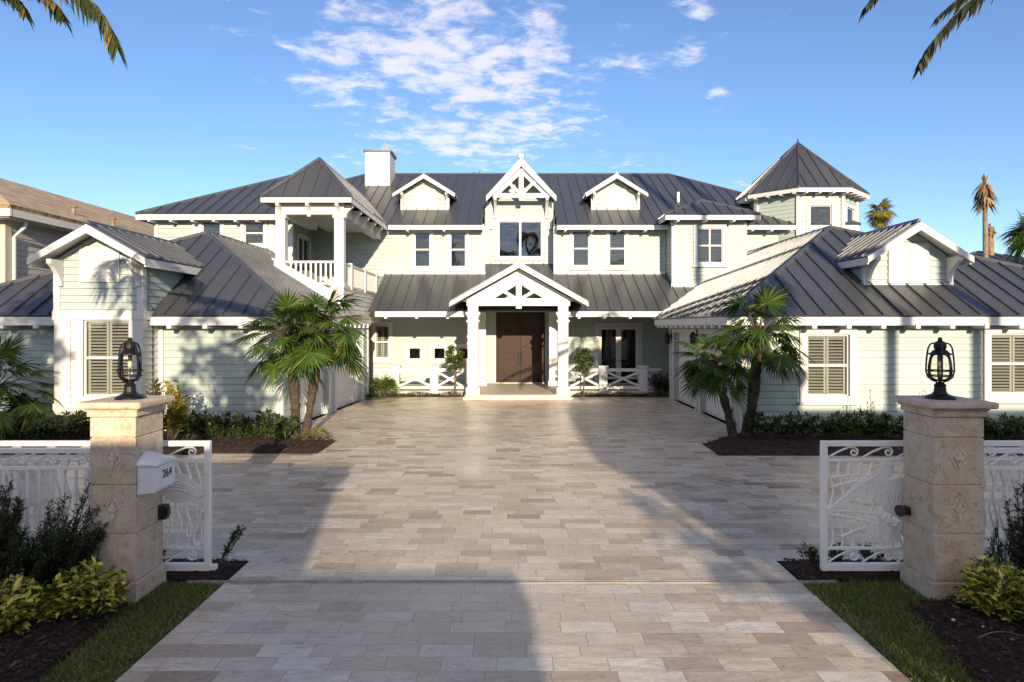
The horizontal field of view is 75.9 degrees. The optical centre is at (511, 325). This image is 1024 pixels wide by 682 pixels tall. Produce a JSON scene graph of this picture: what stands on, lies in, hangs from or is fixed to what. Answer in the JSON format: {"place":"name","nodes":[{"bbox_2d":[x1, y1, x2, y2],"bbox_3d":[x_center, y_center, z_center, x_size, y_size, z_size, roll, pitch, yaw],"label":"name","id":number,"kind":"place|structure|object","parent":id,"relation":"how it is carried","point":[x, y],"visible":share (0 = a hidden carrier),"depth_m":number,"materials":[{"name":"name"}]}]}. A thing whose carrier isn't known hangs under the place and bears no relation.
{"place":"outdoors","nodes":[
{"label":"outdoors","id":0,"kind":"place"},
{"bbox_2d":[0,178,153,282],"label":"neighbor house","id":1,"kind":"structure","parent":0,"point":[33,220],"depth_m":23.61,"materials":[{"name":"brown tile"}]},
{"bbox_2d":[0,386,982,681],"bbox_3d":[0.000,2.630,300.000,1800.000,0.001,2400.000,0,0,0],"label":"ground","id":2,"kind":"structure","parent":0,"point":[122,672],"depth_m":5.61,"materials":[{"name":"green plant"}]},
{"bbox_2d":[0,447,89,573],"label":"metal fence","id":3,"kind":"object","parent":2,"relation":"on","point":[50,450],"visible":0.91,"depth_m":6.51,"materials":[{"name":"white metal"}]},
{"bbox_2d":[0,602,121,681],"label":"planting bed","id":4,"kind":"object","parent":2,"relation":"on","point":[68,637],"visible":0.32,"depth_m":5.26,"materials":[{"name":"soil"}]},
{"bbox_2d":[0,478,30,579],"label":"upright shrub","id":5,"kind":"object","parent":4,"relation":"on","point":[7,525],"visible":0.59,"depth_m":6.14,"materials":[{"name":"green plant"}]},
{"bbox_2d":[0,574,53,635],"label":"variegated shrub","id":6,"kind":"object","parent":4,"relation":"on","point":[22,603],"visible":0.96,"depth_m":5.48,"materials":[{"name":"green plant"}]},
{"bbox_2d":[0,523,55,585],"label":"upright shrub","id":7,"kind":"object","parent":4,"relation":"on","point":[14,562],"visible":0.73,"depth_m":5.90,"materials":[{"name":"green plant"}]},
{"bbox_2d":[17,478,108,597],"bbox_3d":[-4.186,2.014,6.137,0.897,1.182,0.620,0,0,0],"label":"upright shrub","id":8,"kind":"object","parent":4,"relation":"on","point":[63,549],"visible":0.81,"depth_m":6.06,"materials":[{"name":"green plant"}]},
{"bbox_2d":[0,0,127,70],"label":"coconut palm","id":9,"kind":"object","parent":4,"relation":"on","point":[90,10],"visible":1,"depth_m":5.01,"materials":[{"name":"green plant"}]},
{"bbox_2d":[43,556,131,619],"bbox_3d":[-3.734,2.313,5.789,0.647,0.588,0.664,0,0,38],"label":"variegated shrub","id":10,"kind":"object","parent":4,"relation":"on","point":[86,590],"visible":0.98,"depth_m":5.70,"materials":[{"name":"green plant"}]},
{"bbox_2d":[76,395,174,605],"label":"gate pillar","id":11,"kind":"structure","parent":2,"relation":"on","point":[125,435],"depth_m":6.17,"materials":[{"name":"beige stone"}]},
{"bbox_2d":[114,337,145,399],"bbox_3d":[-3.735,0.415,6.415,0.270,0.600,0.270,0,0,0],"label":"lantern","id":12,"kind":"object","parent":11,"relation":"on","point":[129,349],"visible":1,"depth_m":6.38,"materials":[{"name":"black metal"}]},
{"bbox_2d":[136,450,177,494],"bbox_3d":[-3.438,1.407,6.365,0.198,0.384,0.380,0,0,0],"label":"mailbox","id":13,"kind":"object","parent":11,"relation":"attached to","point":[155,472],"visible":1,"depth_m":6.22,"materials":[{"name":"white metal"}]},
{"bbox_2d":[2,431,334,453],"bbox_3d":[-9.575,2.567,14.710,11.250,0.087,2.820,0,0,0],"label":"planting bed","id":14,"kind":"object","parent":2,"relation":"on","point":[248,448],"visible":0.21,"depth_m":13.98,"materials":[{"name":"soil"}]},
{"bbox_2d":[0,416,21,436],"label":"bed plant","id":15,"kind":"object","parent":14,"relation":"on","point":[7,429],"visible":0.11,"depth_m":15.01,"materials":[{"name":"green plant"}]},
{"bbox_2d":[6,407,46,439],"bbox_3d":[-10.904,2.193,14.571,0.896,0.742,0.984,0,0,37],"label":"bed plant","id":16,"kind":"object","parent":14,"relation":"on","point":[28,416],"visible":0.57,"depth_m":14.51,"materials":[{"name":"green plant"}]},
{"bbox_2d":[0,330,65,439],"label":"fan palm","id":17,"kind":"object","parent":14,"relation":"on","point":[15,401],"visible":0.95,"depth_m":14.80,"materials":[{"name":"green plant"}]},
{"bbox_2d":[18,414,56,439],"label":"bed plant","id":18,"kind":"object","parent":14,"relation":"on","point":[37,434],"visible":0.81,"depth_m":14.33,"materials":[{"name":"green plant"}]},
{"bbox_2d":[28,413,87,439],"bbox_3d":[-10.034,2.254,14.596,1.183,0.624,0.909,0,0,0],"label":"bed plant","id":19,"kind":"object","parent":14,"relation":"on","point":[57,430],"visible":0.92,"depth_m":14.47,"materials":[{"name":"green plant"}]},
{"bbox_2d":[49,410,89,438],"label":"bed plant","id":20,"kind":"object","parent":14,"relation":"on","point":[73,413],"visible":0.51,"depth_m":14.79,"materials":[{"name":"green plant"}]},
{"bbox_2d":[72,412,89,436],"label":"bed plant","id":21,"kind":"object","parent":14,"relation":"on","point":[84,424],"visible":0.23,"depth_m":14.84,"materials":[{"name":"green plant"}]},
{"bbox_2d":[144,378,191,439],"bbox_3d":[-7.474,1.857,14.103,1.076,1.506,1.035,0,0,-27],"label":"croton","id":22,"kind":"object","parent":14,"relation":"on","point":[176,414],"visible":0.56,"depth_m":14.06,"materials":[{"name":"green plant"}]},
{"bbox_2d":[176,410,208,439],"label":"bed plant","id":23,"kind":"object","parent":14,"relation":"on","point":[189,424],"visible":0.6,"depth_m":14.55,"materials":[{"name":"green plant"}]},
{"bbox_2d":[182,408,219,438],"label":"bed plant","id":24,"kind":"object","parent":14,"relation":"on","point":[207,432],"visible":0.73,"depth_m":14.66,"materials":[{"name":"green plant"}]},
{"bbox_2d":[202,412,241,437],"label":"bed plant","id":25,"kind":"object","parent":14,"relation":"on","point":[219,424],"visible":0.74,"depth_m":14.79,"materials":[{"name":"green plant"}]},
{"bbox_2d":[214,411,254,436],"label":"bed plant","id":26,"kind":"object","parent":14,"relation":"on","point":[243,417],"visible":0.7,"depth_m":14.96,"materials":[{"name":"green plant"}]},
{"bbox_2d":[225,413,269,436],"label":"bed plant","id":27,"kind":"object","parent":14,"relation":"on","point":[252,430],"visible":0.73,"depth_m":14.85,"materials":[{"name":"green plant"}]},
{"bbox_2d":[252,408,285,436],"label":"bed plant","id":28,"kind":"object","parent":14,"relation":"on","point":[265,430],"visible":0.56,"depth_m":14.85,"materials":[{"name":"green plant"}]},
{"bbox_2d":[257,412,301,438],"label":"bed plant","id":29,"kind":"object","parent":14,"relation":"on","point":[287,428],"visible":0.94,"depth_m":14.61,"materials":[{"name":"green plant"}]},
{"bbox_2d":[225,288,341,438],"bbox_3d":[-5.146,0.868,14.844,2.561,3.504,2.341,0,0,-42],"label":"fan palm","id":30,"kind":"object","parent":14,"relation":"on","point":[278,305],"visible":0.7,"depth_m":14.53,"materials":[{"name":"green plant"}]},
{"bbox_2d":[299,426,336,441],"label":"shrub","id":31,"kind":"object","parent":14,"relation":"on","point":[317,430],"visible":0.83,"depth_m":14.57,"materials":[{"name":"plant"}]},
{"bbox_2d":[269,286,372,436],"bbox_3d":[-4.416,0.807,15.004,2.500,3.653,2.565,0,0,0],"label":"fan palm","id":32,"kind":"object","parent":14,"relation":"on","point":[348,352],"visible":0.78,"depth_m":14.87,"materials":[{"name":"green plant"}]},
{"bbox_2d":[163,561,245,579],"bbox_3d":[-7.710,2.563,6.970,9.580,0.061,0.540,0,0,0],"label":"planting bed","id":33,"kind":"object","parent":2,"relation":"on","point":[183,574],"visible":0.18,"depth_m":6.81,"materials":[{"name":"soil"}]},
{"bbox_2d":[0,440,217,570],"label":"gate","id":34,"kind":"structure","parent":33,"relation":"on","point":[183,488],"depth_m":6.82,"materials":[{"name":"white metal"}]},
{"bbox_2d":[218,524,246,565],"bbox_3d":[-2.978,2.336,6.988,0.308,0.474,0.171,0,0,0],"label":"sapling","id":35,"kind":"object","parent":33,"relation":"on","point":[234,534],"visible":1,"depth_m":6.97,"materials":[{"name":"green plant"}]},
{"bbox_2d":[365,374,407,399],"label":"shrub","id":36,"kind":"object","parent":2,"relation":"on","point":[390,383],"visible":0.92,"depth_m":23.67,"materials":[{"name":"green plant"}]},
{"bbox_2d":[372,395,463,396],"bbox_3d":[-3.440,2.578,24.130,3.360,0.031,0.420,0,0,0],"label":"planting bed","id":37,"kind":"object","parent":2,"relation":"on","point":[426,396],"visible":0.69,"depth_m":23.95,"materials":[{"name":"soil"}]},
{"bbox_2d":[442,345,465,395],"bbox_3d":[-2.107,1.625,24.102,0.915,1.897,0.985,0,0,0],"label":"tree","id":38,"kind":"object","parent":37,"relation":"on","point":[453,360],"visible":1,"depth_m":24.05,"materials":[{"name":"green plant"}]},
{"bbox_2d":[0,138,1023,430],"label":"mansion","id":39,"kind":"structure","parent":2,"relation":"on","point":[520,280],"depth_m":22.39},
{"bbox_2d":[198,220,223,234],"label":"window","id":40,"kind":"structure","parent":39,"relation":"in","point":[208,225],"depth_m":24.92,"materials":[{"name":"white glass"}]},
{"bbox_2d":[240,220,268,248],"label":"window","id":41,"kind":"structure","parent":39,"relation":"in","point":[256,233],"depth_m":24.92,"materials":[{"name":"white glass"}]},
{"bbox_2d":[297,232,310,268],"bbox_3d":[-8.378,-2.380,26.325,0.105,2.500,1.610,0,0,0],"label":"balcony door","id":42,"kind":"structure","parent":39,"relation":"in","point":[302,244],"depth_m":26.34,"materials":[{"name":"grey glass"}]},
{"bbox_2d":[293,329,330,421],"bbox_3d":[-5.555,1.490,18.050,0.220,2.780,2.780,0,0,4],"label":"garage door","id":43,"kind":"structure","parent":39,"relation":"in","point":[318,406],"depth_m":18.76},
{"bbox_2d":[334,328,363,411],"bbox_3d":[-5.344,1.490,21.318,0.220,2.780,3.030,0,0,4],"label":"garage door","id":44,"kind":"structure","parent":39,"relation":"in","point":[345,391],"depth_m":21.36,"materials":[{"name":"white wood"}]},
{"bbox_2d":[371,322,392,362],"bbox_3d":[-5.457,0.690,27.778,1.185,1.980,0.545,0,0,0],"label":"window","id":45,"kind":"structure","parent":39,"relation":"in","point":[382,333],"depth_m":27.61,"materials":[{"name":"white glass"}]},
{"bbox_2d":[405,344,423,362],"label":"small window","id":46,"kind":"structure","parent":39,"relation":"in","point":[414,353],"depth_m":27.55,"materials":[{"name":"white glass"}]},
{"bbox_2d":[410,230,433,270],"bbox_3d":[-3.770,-3.199,27.778,1.257,2.064,0.545,0,0,0],"label":"window","id":47,"kind":"structure","parent":39,"relation":"in","point":[422,242],"depth_m":27.61,"materials":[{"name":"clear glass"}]},
{"bbox_2d":[430,344,448,362],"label":"small window","id":48,"kind":"structure","parent":39,"relation":"in","point":[439,349],"depth_m":27.55,"materials":[{"name":"white glass"}]},
{"bbox_2d":[446,230,469,270],"bbox_3d":[-2.267,-3.199,27.778,1.252,2.064,0.545,0,0,0],"label":"window","id":49,"kind":"structure","parent":39,"relation":"in","point":[457,240],"depth_m":27.61,"materials":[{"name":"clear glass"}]},
{"bbox_2d":[454,344,467,362],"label":"small window","id":50,"kind":"structure","parent":39,"relation":"in","point":[465,346],"depth_m":27.55,"materials":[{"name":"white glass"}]},
{"bbox_2d":[496,312,544,382],"bbox_3d":[0.355,0.775,27.740,2.849,3.550,0.400,0,0,0],"label":"entrance door","id":51,"kind":"structure","parent":39,"relation":"in","point":[520,336],"depth_m":27.65,"materials":[{"name":"brown wood"}]},
{"bbox_2d":[495,218,545,260],"bbox_3d":[0.358,-3.755,28.583,2.225,1.850,0.155,0,0,0],"label":"window","id":52,"kind":"structure","parent":39,"relation":"in","point":[522,239],"depth_m":28.64,"materials":[{"name":"white glass"}]},
{"bbox_2d":[568,230,593,269],"bbox_3d":[2.896,-3.241,27.778,1.290,2.064,0.545,0,0,0],"label":"window","id":53,"kind":"structure","parent":39,"relation":"in","point":[580,241],"depth_m":27.61,"materials":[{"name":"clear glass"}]},
{"bbox_2d":[605,230,629,269],"bbox_3d":[4.426,-3.241,27.778,1.282,2.064,0.545,0,0,0],"label":"window","id":54,"kind":"structure","parent":39,"relation":"in","point":[617,244],"depth_m":27.61,"materials":[{"name":"clear glass"}]},
{"bbox_2d":[595,323,641,383],"bbox_3d":[4.485,1.085,27.895,2.452,2.970,0.690,0,0,0],"label":"french door","id":55,"kind":"structure","parent":39,"relation":"in","point":[617,345],"depth_m":27.64,"materials":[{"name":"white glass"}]},
{"bbox_2d":[672,328,696,410],"bbox_3d":[5.730,1.490,21.525,0.220,2.780,2.930,0,0,0],"label":"garage door","id":56,"kind":"structure","parent":39,"relation":"in","point":[684,334],"depth_m":22.23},
{"bbox_2d":[693,225,727,266],"bbox_3d":[7.960,-3.220,26.578,1.640,2.000,0.545,0,0,0],"label":"window","id":57,"kind":"structure","parent":39,"relation":"in","point":[710,241],"depth_m":26.43,"materials":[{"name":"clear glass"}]},
{"bbox_2d":[698,329,732,420],"bbox_3d":[5.730,1.490,18.300,0.220,2.780,2.980,0,0,0],"label":"garage door","id":58,"kind":"structure","parent":39,"relation":"in","point":[713,408],"depth_m":18.83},
{"bbox_2d":[807,202,834,231],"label":"window","id":59,"kind":"structure","parent":39,"relation":"in","point":[815,210],"depth_m":27.01,"materials":[{"name":"clear glass"}]},
{"bbox_2d":[798,328,859,404],"bbox_3d":[7.745,0.976,16.270,1.649,2.112,0.560,0,0,0],"label":"window","id":60,"kind":"structure","parent":39,"relation":"in","point":[834,350],"depth_m":16.14,"materials":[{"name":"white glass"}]},
{"bbox_2d":[845,203,855,221],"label":"window","id":61,"kind":"structure","parent":39,"relation":"in","point":[847,205],"depth_m":27.72,"materials":[{"name":"clear glass"}]},
{"bbox_2d":[983,327,1023,402],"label":"window","id":62,"kind":"structure","parent":39,"relation":"in","point":[1003,348],"depth_m":16.18,"materials":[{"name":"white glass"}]},
{"bbox_2d":[572,395,664,396],"bbox_3d":[3.880,2.578,24.130,3.440,0.031,0.420,0,0,0],"label":"planting bed","id":63,"kind":"object","parent":2,"relation":"on","point":[616,396],"visible":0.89,"depth_m":23.95,"materials":[{"name":"soil"}]},
{"bbox_2d":[378,391,656,395],"bbox_3d":[0.248,2.491,24.128,10.430,0.185,0.527,0,0,0],"label":"ground cover","id":64,"kind":"object","parent":63,"relation":"on","point":[585,393],"visible":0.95,"depth_m":24.09,"materials":[{"name":"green plant"}]},
{"bbox_2d":[570,347,594,395],"bbox_3d":[2.623,1.660,24.093,0.988,1.826,0.894,0,0,0],"label":"tree","id":65,"kind":"object","parent":63,"relation":"on","point":[582,356],"visible":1,"depth_m":24.01,"materials":[{"name":"green plant"}]},
{"bbox_2d":[703,431,1023,454],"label":"planting bed","id":66,"kind":"object","parent":2,"relation":"on","point":[734,450],"visible":0.36,"depth_m":13.80,"materials":[{"name":"soil"}]},
{"bbox_2d":[0,432,1023,681],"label":"mulch","id":67,"kind":"object","parent":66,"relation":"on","point":[812,574],"visible":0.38,"depth_m":5.59,"materials":[{"name":"brown soil"}]},
{"bbox_2d":[977,631,1022,638],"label":"dry twig","id":68,"kind":"object","parent":67,"relation":"on","point":[994,632],"visible":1,"depth_m":5.32,"materials":[{"name":"brown wood"}]},
{"bbox_2d":[669,332,759,437],"bbox_3d":[4.522,1.360,14.847,2.014,2.516,1.988,0,0,0],"label":"fan palm","id":69,"kind":"object","parent":66,"relation":"on","point":[712,377],"visible":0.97,"depth_m":14.58,"materials":[{"name":"green plant"}]},
{"bbox_2d":[695,280,817,437],"bbox_3d":[5.533,0.807,15.079,2.645,3.662,2.422,0,0,43],"label":"fan palm","id":70,"kind":"object","parent":66,"relation":"on","point":[784,363],"visible":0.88,"depth_m":14.68,"materials":[{"name":"green plant"}]},
{"bbox_2d":[741,408,785,438],"bbox_3d":[5.652,2.195,14.793,1.106,0.741,1.030,0,0,0],"label":"bed plant","id":71,"kind":"object","parent":66,"relation":"on","point":[757,424],"visible":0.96,"depth_m":14.72,"materials":[{"name":"green plant"}]},
{"bbox_2d":[765,410,808,439],"bbox_3d":[6.176,2.240,14.780,1.025,0.650,0.933,0,0,20],"label":"bed plant","id":72,"kind":"object","parent":66,"relation":"on","point":[788,428],"visible":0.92,"depth_m":14.65,"materials":[{"name":"green plant"}]},
{"bbox_2d":[790,411,828,438],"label":"bed plant","id":73,"kind":"object","parent":66,"relation":"on","point":[807,429],"visible":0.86,"depth_m":14.64,"materials":[{"name":"green plant"}]},
{"bbox_2d":[811,410,854,438],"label":"bed plant","id":74,"kind":"object","parent":66,"relation":"on","point":[831,425],"visible":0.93,"depth_m":14.62,"materials":[{"name":"green plant"}]},
{"bbox_2d":[826,408,868,438],"bbox_3d":[7.608,2.211,14.880,0.977,0.708,0.884,0,0,24],"label":"bed plant","id":75,"kind":"object","parent":66,"relation":"on","point":[847,429],"visible":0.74,"depth_m":14.76,"materials":[{"name":"green plant"}]},
{"bbox_2d":[845,410,885,437],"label":"bed plant","id":76,"kind":"object","parent":66,"relation":"on","point":[866,431],"visible":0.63,"depth_m":14.83,"materials":[{"name":"green plant"}]},
{"bbox_2d":[857,389,875,418],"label":"wispy shrub","id":77,"kind":"object","parent":66,"relation":"on","point":[867,405],"visible":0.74,"depth_m":15.27,"materials":[{"name":"green plant"}]},
{"bbox_2d":[862,411,901,437],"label":"bed plant","id":78,"kind":"object","parent":66,"relation":"on","point":[882,431],"visible":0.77,"depth_m":14.81,"materials":[{"name":"green plant"}]},
{"bbox_2d":[876,412,904,439],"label":"bed plant","id":79,"kind":"object","parent":66,"relation":"on","point":[897,429],"visible":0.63,"depth_m":14.56,"materials":[{"name":"green plant"}]},
{"bbox_2d":[984,411,1008,437],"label":"bed plant","id":80,"kind":"object","parent":66,"relation":"on","point":[1002,416],"visible":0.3,"depth_m":14.96,"materials":[{"name":"green plant"}]},
{"bbox_2d":[983,417,1023,439],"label":"bed plant","id":81,"kind":"object","parent":66,"relation":"on","point":[1008,428],"visible":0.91,"depth_m":14.46,"materials":[{"name":"green plant"}]},
{"bbox_2d":[1001,415,1023,438],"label":"bed plant","id":82,"kind":"object","parent":66,"relation":"on","point":[1020,432],"visible":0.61,"depth_m":14.54,"materials":[{"name":"green plant"}]},
{"bbox_2d":[861,197,898,229],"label":"tall palm","id":83,"kind":"object","parent":2,"relation":"on","point":[879,219],"visible":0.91,"depth_m":44.75,"materials":[{"name":"green plant"}]},
{"bbox_2d":[780,561,986,578],"bbox_3d":[7.725,2.571,6.970,9.550,0.077,0.540,0,0,0],"label":"planting bed","id":84,"kind":"object","parent":2,"relation":"on","point":[847,575],"visible":0.2,"depth_m":6.81,"materials":[{"name":"soil"}]},
{"bbox_2d":[796,541,819,563],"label":"shrub","id":85,"kind":"object","parent":84,"relation":"on","point":[812,554],"visible":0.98,"depth_m":7.04,"materials":[{"name":"green plant"}]},
{"bbox_2d":[828,542,844,561],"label":"shrub","id":86,"kind":"object","parent":84,"relation":"on","point":[832,553],"visible":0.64,"depth_m":7.03,"materials":[{"name":"green plant"}]},
{"bbox_2d":[858,543,884,561],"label":"shrub","id":87,"kind":"object","parent":84,"relation":"on","point":[865,553],"visible":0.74,"depth_m":7.05,"materials":[{"name":"green plant"}]},
{"bbox_2d":[891,395,998,600],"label":"gate pillar","id":88,"kind":"structure","parent":2,"relation":"on","point":[940,510],"depth_m":6.17,"materials":[{"name":"beige stone"}]},
{"bbox_2d":[820,440,1023,570],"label":"gate","id":89,"kind":"structure","parent":88,"relation":"attached to","point":[882,488],"depth_m":6.82,"materials":[{"name":"white metal"}]},
{"bbox_2d":[924,337,956,399],"bbox_3d":[4.185,0.415,6.415,0.270,0.600,0.270,0,0,0],"label":"lantern","id":90,"kind":"object","parent":88,"relation":"on","point":[939,392],"visible":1,"depth_m":6.38,"materials":[{"name":"black metal"}]},
{"bbox_2d":[909,597,1023,681],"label":"planting bed","id":91,"kind":"object","parent":2,"relation":"on","point":[1002,675],"visible":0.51,"depth_m":5.32,"materials":[{"name":"soil"}]},
{"bbox_2d":[858,0,999,80],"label":"coconut palm","id":92,"kind":"object","parent":91,"relation":"on","point":[971,6],"visible":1,"depth_m":5.88,"materials":[{"name":"green plant"}]},
{"bbox_2d":[951,553,1023,621],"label":"variegated shrub","id":93,"kind":"object","parent":91,"relation":"on","point":[987,588],"visible":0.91,"depth_m":5.72,"materials":[{"name":"green plant"}]},
{"bbox_2d":[984,518,1022,576],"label":"upright shrub","id":94,"kind":"object","parent":91,"relation":"on","point":[999,552],"visible":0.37,"depth_m":6.34,"materials":[{"name":"green plant"}]},
{"bbox_2d":[1002,471,1023,581],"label":"upright shrub","id":95,"kind":"object","parent":91,"relation":"on","point":[1018,552],"visible":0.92,"depth_m":6.16,"materials":[{"name":"green plant"}]},
{"bbox_2d":[1010,576,1023,617],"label":"variegated shrub","id":96,"kind":"object","parent":91,"relation":"on","point":[1019,598],"visible":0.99,"depth_m":5.56,"materials":[{"name":"green plant"}]},
{"bbox_2d":[970,174,999,257],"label":"dead palm","id":97,"kind":"object","parent":2,"relation":"on","point":[984,196],"visible":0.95,"depth_m":41.86,"materials":[{"name":"brown plant"}]},
{"bbox_2d":[969,251,1023,264],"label":"house","id":98,"kind":"structure","parent":2,"relation":"on","point":[997,256],"depth_m":43.41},
{"bbox_2d":[982,447,1023,575],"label":"metal fence","id":99,"kind":"object","parent":2,"relation":"on","point":[1011,451],"visible":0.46,"depth_m":6.51,"materials":[{"name":"white metal"}]},
{"bbox_2d":[991,210,1023,263],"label":"tall palm","id":100,"kind":"object","parent":2,"relation":"on","point":[1016,241],"visible":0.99,"depth_m":29.92,"materials":[{"name":"green plant"}]},
{"bbox_2d":[0,397,1023,681],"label":"driveway","id":101,"kind":"structure","parent":0,"point":[574,489],"depth_m":7.65,"materials":[{"name":"stone"}]},
{"bbox_2d":[188,580,838,584],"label":"gate track","id":102,"kind":"structure","parent":101,"relation":"on","point":[509,581],"depth_m":6.66,"materials":[{"name":"metal"}]},
{"bbox_2d":[648,370,668,396],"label":"round shrub","id":103,"kind":"object","parent":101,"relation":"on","point":[656,381],"visible":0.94,"depth_m":23.79,"materials":[{"name":"green plant"}]},
{"bbox_2d":[0,0,1023,256],"label":"sky","id":104,"kind":"structure","parent":0,"point":[213,96],"materials":[{"name":"blue"}]},
{"bbox_2d":[988,223,996,254],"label":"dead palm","id":105,"kind":"object","parent":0,"point":[991,233],"visible":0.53,"depth_m":43.80,"materials":[{"name":"brown plant"}]}
]}

